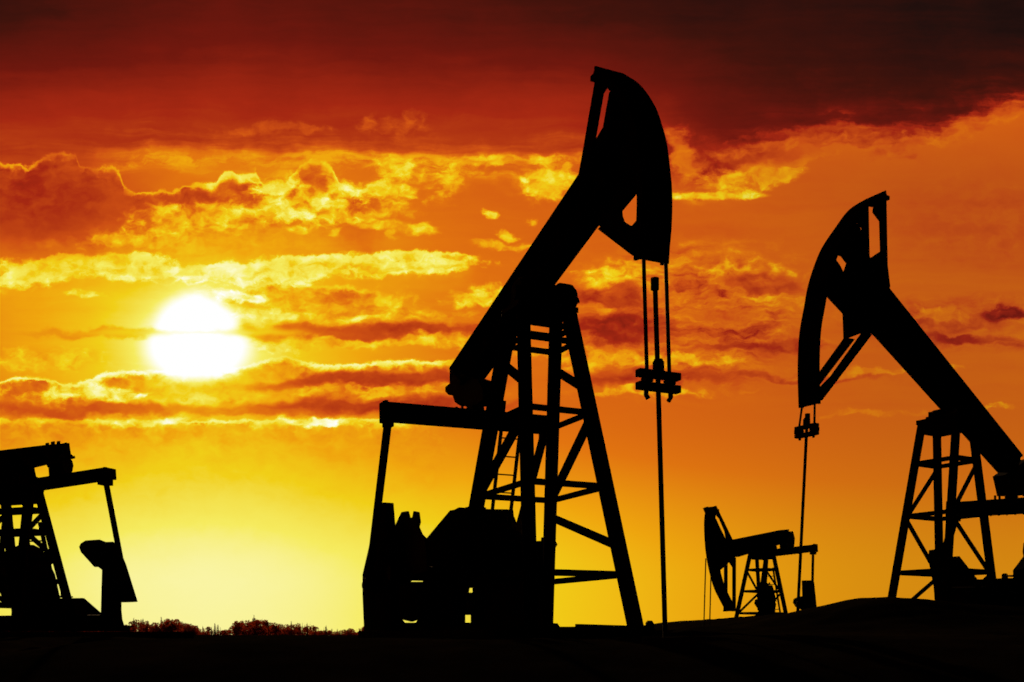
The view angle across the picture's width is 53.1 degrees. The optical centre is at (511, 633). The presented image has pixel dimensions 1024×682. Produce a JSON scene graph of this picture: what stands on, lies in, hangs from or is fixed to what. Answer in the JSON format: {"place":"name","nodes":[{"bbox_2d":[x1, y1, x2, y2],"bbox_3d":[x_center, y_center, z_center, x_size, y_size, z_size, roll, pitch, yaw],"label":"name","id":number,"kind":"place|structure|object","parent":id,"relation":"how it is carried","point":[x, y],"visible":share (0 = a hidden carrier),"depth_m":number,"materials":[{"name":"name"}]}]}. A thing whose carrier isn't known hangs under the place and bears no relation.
{"place":"outdoors","nodes":[
{"label":"outdoors","id":0,"kind":"place"},
{"bbox_2d":[0,597,1023,681],"bbox_3d":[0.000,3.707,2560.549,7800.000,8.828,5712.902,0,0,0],"label":"ground","id":1,"kind":"structure","parent":0,"point":[885,639],"depth_m":10.92,"materials":[{"name":"soil"}]},
{"bbox_2d":[0,441,193,637],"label":"oil pumpjack","id":2,"kind":"object","parent":1,"relation":"on","point":[34,601],"visible":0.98,"depth_m":19.24,"materials":[{"name":"black metal"}]},
{"bbox_2d":[128,619,140,630],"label":"broadleaf tree","id":3,"kind":"object","parent":1,"relation":"on","point":[135,623],"visible":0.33,"depth_m":435.57,"materials":[{"name":"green plant"}]},
{"bbox_2d":[130,625,145,631],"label":"broadleaf tree","id":4,"kind":"object","parent":1,"relation":"on","point":[134,628],"visible":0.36,"depth_m":395.23,"materials":[{"name":"brown plant"}]},
{"bbox_2d":[145,622,155,631],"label":"broadleaf tree","id":5,"kind":"object","parent":1,"relation":"on","point":[148,625],"visible":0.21,"depth_m":435.49,"materials":[{"name":"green plant"}]},
{"bbox_2d":[148,623,158,631],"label":"broadleaf tree","id":6,"kind":"object","parent":1,"relation":"on","point":[152,629],"visible":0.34,"depth_m":390.48,"materials":[{"name":"brown plant"}]},
{"bbox_2d":[151,622,164,631],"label":"broadleaf tree","id":7,"kind":"object","parent":1,"relation":"on","point":[161,628],"visible":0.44,"depth_m":394.02,"materials":[{"name":"brown plant"}]},
{"bbox_2d":[160,619,182,631],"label":"broadleaf tree","id":8,"kind":"object","parent":1,"relation":"on","point":[167,628],"visible":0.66,"depth_m":390.37,"materials":[{"name":"brown plant"}]},
{"bbox_2d":[170,624,183,631],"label":"broadleaf tree","id":9,"kind":"object","parent":1,"relation":"on","point":[178,630],"visible":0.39,"depth_m":393.73,"materials":[{"name":"brown plant"}]},
{"bbox_2d":[183,624,197,631],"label":"broadleaf tree","id":10,"kind":"object","parent":1,"relation":"on","point":[188,626],"visible":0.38,"depth_m":407.63,"materials":[{"name":"brown plant"}]},
{"bbox_2d":[189,626,200,634],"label":"broadleaf tree","id":11,"kind":"object","parent":1,"relation":"on","point":[193,628],"visible":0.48,"depth_m":404.88,"materials":[{"name":"brown plant"}]},
{"bbox_2d":[201,626,210,634],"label":"broadleaf tree","id":12,"kind":"object","parent":1,"relation":"on","point":[208,628],"visible":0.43,"depth_m":433.45,"materials":[{"name":"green plant"}]},
{"bbox_2d":[217,627,228,634],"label":"broadleaf tree","id":13,"kind":"object","parent":1,"relation":"on","point":[220,632],"visible":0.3,"depth_m":391.50,"materials":[{"name":"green plant"}]},
{"bbox_2d":[228,621,242,634],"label":"broadleaf tree","id":14,"kind":"object","parent":1,"relation":"on","point":[236,627],"visible":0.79,"depth_m":395.26,"materials":[{"name":"brown plant"}]},
{"bbox_2d":[240,624,253,634],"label":"broadleaf tree","id":15,"kind":"object","parent":1,"relation":"on","point":[244,631],"visible":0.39,"depth_m":402.10,"materials":[{"name":"brown plant"}]},
{"bbox_2d":[240,620,253,634],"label":"broadleaf tree","id":16,"kind":"object","parent":1,"relation":"on","point":[246,624],"visible":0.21,"depth_m":411.96,"materials":[{"name":"brown plant"}]},
{"bbox_2d":[248,620,263,634],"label":"broadleaf tree","id":17,"kind":"object","parent":1,"relation":"on","point":[257,623],"visible":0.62,"depth_m":396.51,"materials":[{"name":"brown plant"}]},
{"bbox_2d":[251,626,266,634],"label":"broadleaf tree","id":18,"kind":"object","parent":1,"relation":"on","point":[254,628],"visible":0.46,"depth_m":391.64,"materials":[{"name":"brown plant"}]},
{"bbox_2d":[263,625,276,634],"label":"broadleaf tree","id":19,"kind":"object","parent":1,"relation":"on","point":[269,632],"visible":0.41,"depth_m":401.29,"materials":[{"name":"brown plant"}]},
{"bbox_2d":[267,623,283,634],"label":"broadleaf tree","id":20,"kind":"object","parent":1,"relation":"on","point":[279,626],"visible":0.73,"depth_m":403.78,"materials":[{"name":"brown plant"}]},
{"bbox_2d":[276,628,289,634],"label":"broadleaf tree","id":21,"kind":"object","parent":1,"relation":"on","point":[280,633],"visible":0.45,"depth_m":400.94,"materials":[{"name":"brown plant"}]},
{"bbox_2d":[287,629,297,634],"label":"broadleaf tree","id":22,"kind":"object","parent":1,"relation":"on","point":[291,632],"visible":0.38,"depth_m":400.07,"materials":[{"name":"brown plant"}]},
{"bbox_2d":[290,623,303,633],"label":"broadleaf tree","id":23,"kind":"object","parent":1,"relation":"on","point":[293,625],"visible":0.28,"depth_m":436.83,"materials":[{"name":"brown plant"}]},
{"bbox_2d":[294,623,311,634],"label":"broadleaf tree","id":24,"kind":"object","parent":1,"relation":"on","point":[302,632],"visible":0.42,"depth_m":420.85,"materials":[{"name":"brown plant"}]},
{"bbox_2d":[308,625,318,634],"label":"broadleaf tree","id":25,"kind":"object","parent":1,"relation":"on","point":[313,628],"visible":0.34,"depth_m":434.94,"materials":[{"name":"brown plant"}]},
{"bbox_2d":[333,630,344,634],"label":"broadleaf tree","id":26,"kind":"object","parent":1,"relation":"on","point":[338,633],"visible":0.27,"depth_m":410.80,"materials":[{"name":"brown plant"}]},
{"bbox_2d":[342,628,353,634],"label":"broadleaf tree","id":27,"kind":"object","parent":1,"relation":"on","point":[348,631],"visible":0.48,"depth_m":393.68,"materials":[{"name":"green plant"}]},
{"bbox_2d":[358,66,680,638],"bbox_3d":[0.034,-4.329,19.895,4.019,9.758,10.460,0,0,-25],"label":"oil pumpjack","id":28,"kind":"object","parent":1,"relation":"on","point":[500,563],"visible":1,"depth_m":18.71,"materials":[{"name":"black metal"}]},
{"bbox_2d":[703,506,817,625],"bbox_3d":[9.570,-2.179,39.803,2.480,4.958,7.539,0,0,43],"label":"oil pumpjack","id":29,"kind":"object","parent":1,"relation":"on","point":[722,550],"visible":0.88,"depth_m":39.47,"materials":[{"name":"black metal"}]},
{"bbox_2d":[794,190,1023,610],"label":"oil pumpjack","id":30,"kind":"object","parent":1,"relation":"on","point":[858,293],"visible":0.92,"depth_m":22.43,"materials":[{"name":"black metal"}]},
{"bbox_2d":[0,0,1023,634],"label":"sky","id":31,"kind":"structure","parent":0,"point":[233,232],"materials":[{"name":"orange"}]}
]}

